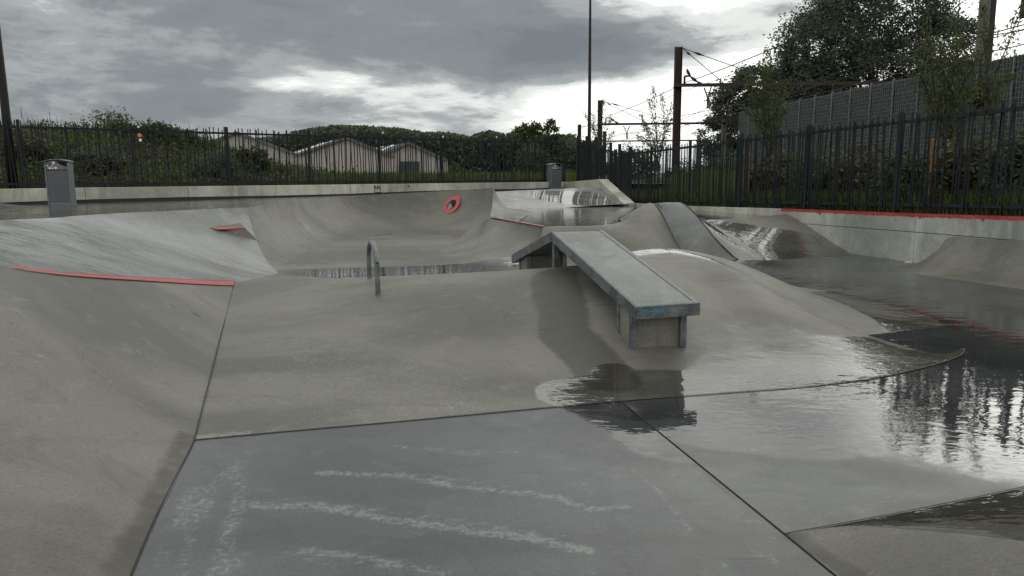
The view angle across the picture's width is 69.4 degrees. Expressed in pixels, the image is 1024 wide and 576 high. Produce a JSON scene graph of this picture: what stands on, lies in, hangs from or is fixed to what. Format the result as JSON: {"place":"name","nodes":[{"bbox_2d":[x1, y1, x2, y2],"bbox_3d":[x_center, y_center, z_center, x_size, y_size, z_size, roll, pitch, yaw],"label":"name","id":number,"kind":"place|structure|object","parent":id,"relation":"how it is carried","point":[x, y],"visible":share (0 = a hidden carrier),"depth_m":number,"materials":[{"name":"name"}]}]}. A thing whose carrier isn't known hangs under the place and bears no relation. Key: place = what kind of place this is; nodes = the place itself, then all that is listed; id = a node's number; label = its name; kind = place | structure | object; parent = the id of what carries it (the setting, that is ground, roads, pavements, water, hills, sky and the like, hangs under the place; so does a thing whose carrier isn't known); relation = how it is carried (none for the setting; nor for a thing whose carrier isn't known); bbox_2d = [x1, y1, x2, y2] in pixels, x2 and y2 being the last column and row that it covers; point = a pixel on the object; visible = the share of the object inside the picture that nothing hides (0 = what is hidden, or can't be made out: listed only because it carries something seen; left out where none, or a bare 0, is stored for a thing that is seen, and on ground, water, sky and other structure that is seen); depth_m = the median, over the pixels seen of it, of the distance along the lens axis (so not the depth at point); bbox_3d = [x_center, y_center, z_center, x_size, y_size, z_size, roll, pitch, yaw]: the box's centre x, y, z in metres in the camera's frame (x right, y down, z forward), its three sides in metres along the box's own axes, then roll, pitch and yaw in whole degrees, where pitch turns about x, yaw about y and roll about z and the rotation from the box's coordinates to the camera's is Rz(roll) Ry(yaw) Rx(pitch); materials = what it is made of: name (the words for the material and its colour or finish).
{"place":"outdoors","nodes":[
{"label":"outdoors","id":0,"kind":"place"},
{"bbox_2d":[0,108,362,188],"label":"hill","id":1,"kind":"structure","parent":0,"point":[118,157],"depth_m":21.71,"materials":[{"name":"green plant"}]},
{"bbox_2d":[0,125,64,170],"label":"bush","id":2,"kind":"object","parent":1,"relation":"on","point":[27,142],"visible":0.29,"depth_m":19.50,"materials":[{"name":"green plant"}]},
{"bbox_2d":[64,140,139,174],"bbox_3d":[-11.249,-3.498,20.274,1.558,1.116,1.248,3,9,21],"label":"bush","id":3,"kind":"object","parent":1,"relation":"on","point":[103,156],"visible":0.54,"depth_m":20.05,"materials":[{"name":"green plant"}]},
{"bbox_2d":[66,106,147,138],"bbox_3d":[-13.255,-4.891,23.945,2.271,2.001,2.610,5,10,32],"label":"bush","id":4,"kind":"object","parent":1,"relation":"on","point":[107,123],"visible":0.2,"depth_m":23.86,"materials":[{"name":"green plant"}]},
{"bbox_2d":[126,117,184,149],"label":"bush","id":5,"kind":"object","parent":1,"relation":"on","point":[158,125],"visible":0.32,"depth_m":24.36,"materials":[{"name":"green plant"}]},
{"bbox_2d":[0,119,359,188],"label":"bramble cover","id":6,"kind":"object","parent":1,"relation":"on","point":[121,144],"visible":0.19,"depth_m":21.90,"materials":[{"name":"green plant"}]},
{"bbox_2d":[0,119,362,188],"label":"dead weed cover","id":7,"kind":"object","parent":1,"relation":"on","point":[143,157],"visible":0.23,"depth_m":22.36,"materials":[{"name":"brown plant"}]},
{"bbox_2d":[172,126,208,150],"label":"bush","id":8,"kind":"object","parent":1,"relation":"on","point":[191,140],"visible":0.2,"depth_m":25.36,"materials":[{"name":"green plant"}]},
{"bbox_2d":[189,146,243,181],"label":"bush","id":9,"kind":"object","parent":1,"relation":"on","point":[218,166],"visible":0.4,"depth_m":21.56,"materials":[{"name":"green plant"}]},
{"bbox_2d":[223,144,274,177],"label":"bush","id":10,"kind":"object","parent":1,"relation":"on","point":[232,151],"visible":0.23,"depth_m":23.40,"materials":[{"name":"green plant"}]},
{"bbox_2d":[271,162,289,172],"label":"bush","id":11,"kind":"object","parent":1,"relation":"on","point":[282,166],"visible":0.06,"depth_m":25.53,"materials":[{"name":"green plant"}]},
{"bbox_2d":[0,190,519,219],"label":"deck","id":12,"kind":"structure","parent":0,"point":[35,211],"depth_m":15.15,"materials":[{"name":"grey concrete"}]},
{"bbox_2d":[0,203,32,209],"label":"deck ramp","id":13,"kind":"structure","parent":12,"relation":"on","point":[3,206],"depth_m":14.74,"materials":[{"name":"concrete"}]},
{"bbox_2d":[42,159,76,206],"bbox_3d":[-9.550,-2.224,15.635,0.505,0.989,0.390,-3,9,-16],"label":"litter bin","id":14,"kind":"object","parent":12,"relation":"on","point":[60,188],"visible":1,"depth_m":15.51,"materials":[{"name":"grey metal"}]},
{"bbox_2d":[0,182,563,203],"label":"wall","id":15,"kind":"structure","parent":12,"relation":"on","point":[39,195],"depth_m":20.38,"materials":[{"name":"concrete"}]},
{"bbox_2d":[0,119,565,188],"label":"picket fence","id":16,"kind":"object","parent":15,"relation":"on","point":[65,128],"visible":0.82,"depth_m":21.28,"materials":[{"name":"black metal"}]},
{"bbox_2d":[546,163,562,188],"bbox_3d":[1.607,-4.251,28.145,0.505,0.989,0.390,-5,10,-28],"label":"litter bin","id":17,"kind":"object","parent":12,"relation":"on","point":[554,178],"visible":0.9,"depth_m":28.02,"materials":[{"name":"grey metal"}]},
{"bbox_2d":[257,169,592,183],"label":"meadow grass","id":18,"kind":"structure","parent":0,"point":[569,177],"depth_m":27.51,"materials":[{"name":"green plant"}]},
{"bbox_2d":[0,0,1023,172],"label":"sky","id":19,"kind":"structure","parent":0,"point":[467,67],"materials":[{"name":"grey"}]},
{"bbox_2d":[496,188,628,208],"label":"bank","id":20,"kind":"structure","parent":0,"point":[554,198],"depth_m":23.38,"materials":[{"name":"concrete"}]},
{"bbox_2d":[131,235,1023,575],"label":"concrete floor","id":21,"kind":"structure","parent":0,"point":[609,489],"depth_m":3.77,"materials":[{"name":"grey concrete"}]},
{"bbox_2d":[0,268,232,575],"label":"side bank","id":22,"kind":"structure","parent":21,"relation":"on","point":[84,359],"depth_m":3.97,"materials":[{"name":"grey concrete"}]},
{"bbox_2d":[11,266,234,284],"bbox_3d":[-3.412,-0.117,7.167,0.114,0.680,3.926,0,9,1],"label":"painted lip","id":23,"kind":"object","parent":22,"relation":"on","point":[213,282],"visible":1,"depth_m":6.89,"materials":[{"name":"red paint"}]},
{"bbox_2d":[0,208,277,281],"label":"sloped concrete skate bank","id":24,"kind":"object","parent":21,"relation":"on","point":[184,244],"visible":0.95,"depth_m":10.59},
{"bbox_2d":[247,188,492,270],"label":"bowl wall","id":25,"kind":"structure","parent":21,"relation":"on","point":[285,232],"depth_m":18.80,"materials":[{"name":"concrete"}]},
{"bbox_2d":[209,223,259,242],"bbox_3d":[-5.042,-0.965,13.314,0.588,0.348,0.748,6,11,38],"label":"hip wedge","id":26,"kind":"object","parent":25,"relation":"on","point":[240,229],"visible":1,"depth_m":13.31,"materials":[{"name":"concrete"}]},
{"bbox_2d":[443,196,460,213],"bbox_3d":[-1.609,-2.215,19.977,0.506,0.540,0.503,0,9,0],"label":"pipe mouth","id":27,"kind":"object","parent":25,"relation":"in","point":[452,204],"visible":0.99,"depth_m":19.93},
{"bbox_2d":[439,217,542,268],"bbox_3d":[-0.695,-0.963,14.125,1.633,0.592,5.548,-3,9,-16],"label":"bowl side","id":28,"kind":"object","parent":21,"relation":"on","point":[489,243],"visible":0.87,"depth_m":13.76,"materials":[{"name":"concrete"}]},
{"bbox_2d":[46,202,1023,575],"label":"pavement joint","id":29,"kind":"object","parent":21,"relation":"on","point":[598,402],"visible":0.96,"depth_m":4.28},
{"bbox_2d":[195,249,963,439],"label":"funbox bank","id":30,"kind":"structure","parent":21,"relation":"on","point":[306,354],"depth_m":5.95,"materials":[{"name":"grey concrete"}]},
{"bbox_2d":[367,240,380,295],"bbox_3d":[-1.472,-0.226,7.830,0.052,0.554,0.926,-3,9,-16],"label":"grind hoop","id":31,"kind":"object","parent":30,"relation":"on","point":[371,244],"visible":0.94,"depth_m":7.46,"materials":[{"name":"metal"}]},
{"bbox_2d":[512,230,699,349],"bbox_3d":[0.730,-0.048,7.244,0.554,0.988,3.320,-3,9,-16],"label":"grind ledge","id":32,"kind":"object","parent":30,"relation":"on","point":[654,307],"visible":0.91,"depth_m":6.12,"materials":[{"name":"concrete"}]},
{"bbox_2d":[239,249,946,334],"bbox_3d":[0.375,-0.245,9.335,8.828,0.682,3.446,3,9,21],"label":"funbox back","id":33,"kind":"object","parent":21,"relation":"on","point":[866,316],"visible":0.39,"depth_m":7.61,"materials":[{"name":"grey concrete"}]},
{"bbox_2d":[541,203,679,265],"bbox_3d":[1.964,-0.943,12.797,3.372,0.918,1.696,-7,11,-38],"label":"valley face","id":34,"kind":"object","parent":21,"relation":"on","point":[644,227],"visible":0.49,"depth_m":13.17},
{"bbox_2d":[496,206,767,226],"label":"platform","id":35,"kind":"structure","parent":21,"relation":"on","point":[587,216],"depth_m":16.61,"materials":[{"name":"concrete"}]},
{"bbox_2d":[491,188,527,220],"bbox_3d":[-0.046,-1.908,16.648,0.870,0.592,4.927,0,9,0],"label":"bowl shoulder","id":36,"kind":"object","parent":35,"relation":"on","point":[499,208],"visible":0.97,"depth_m":17.57},
{"bbox_2d":[492,217,542,225],"bbox_3d":[0.049,-1.306,14.410,0.075,0.034,3.546,-3,9,-16],"label":"painted lip","id":37,"kind":"object","parent":35,"relation":"on","point":[518,221],"visible":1,"depth_m":14.22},
{"bbox_2d":[508,208,530,214],"bbox_3d":[0.004,-2.251,18.953,0.862,0.622,3.529,-3,9,-15],"label":"bowl corner","id":38,"kind":"object","parent":35,"relation":"on","point":[516,210],"visible":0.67,"depth_m":19.22,"materials":[{"name":"concrete"}]},
{"bbox_2d":[620,207,702,220],"bbox_3d":[2.990,-1.545,14.863,1.719,0.378,2.845,0,9,5],"label":"hump back","id":39,"kind":"object","parent":35,"relation":"on","point":[623,218],"visible":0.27,"depth_m":14.03,"materials":[{"name":"grey concrete"}]},
{"bbox_2d":[653,202,737,259],"bbox_3d":[3.464,-1.085,13.629,0.540,0.920,2.175,-5,10,-25],"label":"hump strip","id":40,"kind":"object","parent":21,"relation":"on","point":[689,230],"visible":0.9,"depth_m":13.79,"materials":[{"name":"concrete"}]},
{"bbox_2d":[695,214,852,259],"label":"bank","id":41,"kind":"structure","parent":21,"relation":"on","point":[779,237],"depth_m":13.79,"materials":[{"name":"grey concrete"}]},
{"bbox_2d":[635,203,1023,262],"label":"retaining wall","id":42,"kind":"structure","parent":21,"relation":"on","point":[913,237],"depth_m":12.54,"materials":[{"name":"concrete"}]},
{"bbox_2d":[619,99,1023,216],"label":"picket fence","id":43,"kind":"object","parent":42,"relation":"on","point":[805,202],"visible":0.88,"depth_m":14.18,"materials":[{"name":"black metal"}]},
{"bbox_2d":[787,526,1023,575],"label":"corner hip","id":44,"kind":"object","parent":21,"relation":"on","point":[859,551],"visible":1,"depth_m":2.75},
{"bbox_2d":[808,488,1023,540],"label":"corner hip","id":45,"kind":"object","parent":21,"relation":"on","point":[999,515],"visible":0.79,"depth_m":3.17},
{"bbox_2d":[897,237,1023,288],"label":"quarter pipe","id":46,"kind":"object","parent":21,"relation":"on","point":[997,262],"visible":1,"depth_m":10.56,"materials":[{"name":"grey concrete"}]},
{"bbox_2d":[570,173,670,183],"bbox_3d":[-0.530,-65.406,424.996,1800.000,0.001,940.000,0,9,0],"label":"meadow","id":47,"kind":"structure","parent":0,"point":[640,182],"depth_m":49.86,"materials":[{"name":"green plant"}]},
{"bbox_2d":[0,28,18,188],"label":"lamp pole","id":48,"kind":"object","parent":47,"relation":"on","point":[5,108],"visible":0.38,"depth_m":17.13,"materials":[{"name":"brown metal"}]},
{"bbox_2d":[0,176,541,188],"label":"fence foot grass","id":49,"kind":"structure","parent":47,"relation":"on","point":[297,183],"depth_m":22.08,"materials":[{"name":"green plant"}]},
{"bbox_2d":[213,131,447,174],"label":"gabled shed","id":50,"kind":"structure","parent":47,"relation":"on","point":[291,153],"depth_m":78.91,"materials":[{"name":"metal"}]},
{"bbox_2d":[401,161,418,172],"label":"door","id":51,"kind":"structure","parent":50,"relation":"in","point":[402,162],"depth_m":82.76,"materials":[{"name":"paint"}]},
{"bbox_2d":[256,124,606,174],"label":"distant wood","id":52,"kind":"object","parent":47,"relation":"on","point":[373,130],"visible":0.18,"depth_m":121.28,"materials":[{"name":"green plant"}]},
{"bbox_2d":[448,162,466,172],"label":"bush","id":53,"kind":"object","parent":47,"relation":"on","point":[456,168],"visible":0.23,"depth_m":76.70,"materials":[{"name":"green plant"}]},
{"bbox_2d":[509,120,546,158],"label":"woodland tree","id":54,"kind":"object","parent":47,"relation":"on","point":[531,131],"visible":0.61,"depth_m":115.52,"materials":[{"name":"green plant"}]},
{"bbox_2d":[514,140,555,175],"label":"bush","id":55,"kind":"object","parent":47,"relation":"on","point":[529,166],"visible":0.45,"depth_m":39.18,"materials":[{"name":"green plant"}]},
{"bbox_2d":[538,117,567,162],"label":"woodland tree","id":56,"kind":"object","parent":47,"relation":"on","point":[548,128],"visible":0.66,"depth_m":116.15,"materials":[{"name":"green plant"}]},
{"bbox_2d":[554,134,599,173],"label":"bush","id":57,"kind":"object","parent":47,"relation":"on","point":[570,153],"visible":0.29,"depth_m":39.04,"materials":[{"name":"green plant"}]},
{"bbox_2d":[578,124,585,170],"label":"railway mast","id":58,"kind":"object","parent":47,"relation":"on","point":[579,129],"visible":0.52,"depth_m":107.74,"materials":[{"name":"metal"}]},
{"bbox_2d":[566,0,881,134],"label":"overhead wire","id":59,"kind":"object","parent":58,"relation":"attached to","point":[766,51],"visible":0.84,"depth_m":41.52,"materials":[{"name":"metal"}]},
{"bbox_2d":[587,0,590,173],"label":"lamp pole","id":60,"kind":"object","parent":47,"relation":"on","point":[589,92],"visible":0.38,"depth_m":36.80,"materials":[{"name":"brown metal"}]},
{"bbox_2d":[583,98,614,165],"bbox_3d":[4.218,-7.403,35.247,1.732,3.234,0.832,-5,10,-26],"label":"sapling","id":61,"kind":"object","parent":47,"relation":"on","point":[594,127],"visible":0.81,"depth_m":35.20,"materials":[{"name":"green plant"}]},
{"bbox_2d":[603,131,699,149],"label":"catenary portal","id":62,"kind":"object","parent":47,"relation":"on","point":[638,140],"visible":0.41,"depth_m":140.42,"materials":[{"name":"metal"}]},
{"bbox_2d":[631,85,674,167],"bbox_3d":[5.057,-5.732,26.387,1.354,3.084,1.067,-6,10,-30],"label":"sapling","id":63,"kind":"object","parent":47,"relation":"on","point":[667,125],"visible":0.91,"depth_m":26.36,"materials":[{"name":"green plant"}]},
{"bbox_2d":[597,100,726,175],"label":"catenary portal","id":64,"kind":"object","parent":47,"relation":"on","point":[723,131],"visible":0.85,"depth_m":88.94,"materials":[{"name":"metal"}]},
{"bbox_2d":[605,29,1022,141],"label":"overhead wire","id":65,"kind":"object","parent":64,"relation":"attached to","point":[832,81],"visible":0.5,"depth_m":47.93,"materials":[{"name":"metal"}]},
{"bbox_2d":[692,94,739,169],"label":"broadleaf tree","id":66,"kind":"object","parent":47,"relation":"on","point":[713,127],"visible":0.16,"depth_m":93.06,"materials":[{"name":"green plant"}]},
{"bbox_2d":[706,57,779,132],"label":"broadleaf tree","id":67,"kind":"object","parent":47,"relation":"on","point":[723,96],"visible":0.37,"depth_m":81.95,"materials":[{"name":"green plant"}]},
{"bbox_2d":[672,46,890,170],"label":"catenary portal","id":68,"kind":"object","parent":47,"relation":"on","point":[677,89],"visible":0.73,"depth_m":58.09,"materials":[{"name":"metal"}]},
{"bbox_2d":[565,0,917,138],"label":"overhead wire","id":69,"kind":"object","parent":68,"relation":"attached to","point":[788,52],"visible":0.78,"depth_m":38.06,"materials":[{"name":"metal"}]},
{"bbox_2d":[569,24,1023,149],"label":"overhead wire","id":70,"kind":"object","parent":68,"relation":"attached to","point":[841,72],"visible":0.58,"depth_m":33.54,"materials":[{"name":"metal"}]},
{"bbox_2d":[605,44,1023,144],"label":"overhead wire","id":71,"kind":"object","parent":68,"relation":"hanging from","point":[844,87],"visible":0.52,"depth_m":37.16,"materials":[{"name":"metal"}]},
{"bbox_2d":[610,29,1023,137],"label":"overhead wire","id":72,"kind":"object","parent":68,"relation":"attached to","point":[845,76],"visible":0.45,"depth_m":37.04,"materials":[{"name":"metal"}]},
{"bbox_2d":[767,40,796,102],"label":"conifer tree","id":73,"kind":"object","parent":47,"relation":"on","point":[785,70],"visible":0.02,"depth_m":78.08,"materials":[{"name":"green plant"}]},
{"bbox_2d":[756,0,1001,103],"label":"broadleaf tree","id":74,"kind":"object","parent":47,"relation":"on","point":[868,48],"visible":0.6,"depth_m":71.93,"materials":[{"name":"green plant"}]},
{"bbox_2d":[617,178,998,215],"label":"embankment","id":75,"kind":"structure","parent":0,"point":[664,178],"depth_m":32.07,"materials":[{"name":"green plant"}]},
{"bbox_2d":[564,179,634,205],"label":"return wall","id":76,"kind":"structure","parent":75,"relation":"on","point":[608,187],"depth_m":25.43,"materials":[{"name":"concrete"}]},
{"bbox_2d":[576,136,631,192],"bbox_3d":[3.258,-4.406,26.913,0.121,2.471,5.379,-3,9,-14],"label":"stepped fence","id":77,"kind":"object","parent":75,"relation":"on","point":[583,148],"visible":0.56,"depth_m":27.27,"materials":[{"name":"black metal"}]},
{"bbox_2d":[606,141,661,180],"bbox_3d":[5.548,-5.599,33.732,2.726,2.215,2.378,0,9,0],"label":"bush","id":78,"kind":"object","parent":75,"relation":"on","point":[641,164],"visible":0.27,"depth_m":33.41,"materials":[{"name":"green plant"}]},
{"bbox_2d":[661,158,718,177],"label":"bush","id":79,"kind":"object","parent":75,"relation":"on","point":[687,168],"visible":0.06,"depth_m":33.48,"materials":[{"name":"green plant"}]},
{"bbox_2d":[701,147,753,173],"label":"bush","id":80,"kind":"object","parent":75,"relation":"on","point":[734,162],"visible":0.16,"depth_m":33.34,"materials":[{"name":"green plant"}]},
{"bbox_2d":[740,46,791,170],"bbox_3d":[6.784,-4.737,19.581,1.336,3.246,1.085,-4,9,-21],"label":"sapling","id":81,"kind":"object","parent":75,"relation":"on","point":[766,121],"visible":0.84,"depth_m":19.52,"materials":[{"name":"green plant"}]},
{"bbox_2d":[742,150,814,193],"bbox_3d":[6.507,-2.638,17.797,2.231,1.363,1.252,0,9,0],"label":"bush","id":82,"kind":"object","parent":75,"relation":"on","point":[784,164],"visible":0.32,"depth_m":17.57,"materials":[{"name":"green plant"}]},
{"bbox_2d":[781,143,862,194],"bbox_3d":[6.684,-2.538,15.795,1.680,1.288,1.752,6,11,35],"label":"bush","id":83,"kind":"object","parent":75,"relation":"on","point":[825,175],"visible":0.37,"depth_m":15.58,"materials":[{"name":"green plant"}]},
{"bbox_2d":[624,167,1023,215],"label":"verge grass","id":84,"kind":"structure","parent":75,"relation":"on","point":[971,201],"depth_m":14.42,"materials":[{"name":"green plant"}]},
{"bbox_2d":[746,151,751,191],"bbox_3d":[5.612,-2.740,17.375,0.212,0.943,0.090,3,9,21],"label":"tree stake","id":85,"kind":"object","parent":84,"relation":"on","point":[748,172],"visible":0.32,"depth_m":17.36,"materials":[{"name":"wood"}]},
{"bbox_2d":[928,139,949,197],"bbox_3d":[7.049,-1.972,12.245,0.282,0.983,0.107,0,9,0],"label":"tree stake","id":86,"kind":"object","parent":84,"relation":"on","point":[931,157],"visible":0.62,"depth_m":12.21,"materials":[{"name":"wood"}]},
{"bbox_2d":[964,1,1023,130],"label":"sapling","id":87,"kind":"object","parent":84,"relation":"on","point":[986,47],"visible":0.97,"depth_m":13.48,"materials":[{"name":"green plant"}]},
{"bbox_2d":[971,125,1023,196],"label":"bush","id":88,"kind":"object","parent":84,"relation":"on","point":[1018,155],"visible":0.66,"depth_m":11.11,"materials":[{"name":"green plant"}]},
{"bbox_2d":[824,133,904,195],"bbox_3d":[7.206,-2.392,14.870,1.860,1.430,1.363,0,9,0],"label":"bush","id":89,"kind":"object","parent":75,"relation":"on","point":[856,171],"visible":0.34,"depth_m":14.69,"materials":[{"name":"green plant"}]},
{"bbox_2d":[738,52,1023,172],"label":"caged stone wall","id":90,"kind":"structure","parent":75,"relation":"on","point":[887,100],"depth_m":27.78,"materials":[{"name":"stone"}]},
{"bbox_2d":[959,83,990,107],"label":"bush","id":91,"kind":"object","parent":90,"relation":"on","point":[975,100],"visible":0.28,"depth_m":22.19,"materials":[{"name":"green plant"}]},
{"bbox_2d":[858,144,942,202],"bbox_3d":[7.165,-1.980,13.299,1.493,1.220,1.364,-6,10,-31],"label":"bush","id":92,"kind":"object","parent":75,"relation":"on","point":[903,171],"visible":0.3,"depth_m":13.17,"materials":[{"name":"green plant"}]},
{"bbox_2d":[902,10,989,155],"bbox_3d":[8.262,-3.774,14.025,1.302,2.936,1.454,-9,12,-43],"label":"sapling","id":93,"kind":"object","parent":75,"relation":"on","point":[923,81],"visible":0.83,"depth_m":14.01,"materials":[{"name":"green plant"}]},
{"bbox_2d":[918,133,1018,199],"bbox_3d":[7.533,-1.906,11.977,1.734,1.198,1.305,0,9,0],"label":"bush","id":94,"kind":"object","parent":75,"relation":"on","point":[948,171],"visible":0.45,"depth_m":11.93,"materials":[{"name":"green plant"}]},
{"bbox_2d":[975,0,1023,63],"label":"railway mast","id":95,"kind":"object","parent":75,"relation":"on","point":[991,12],"visible":0.13,"depth_m":28.67,"materials":[{"name":"metal"}]}
]}

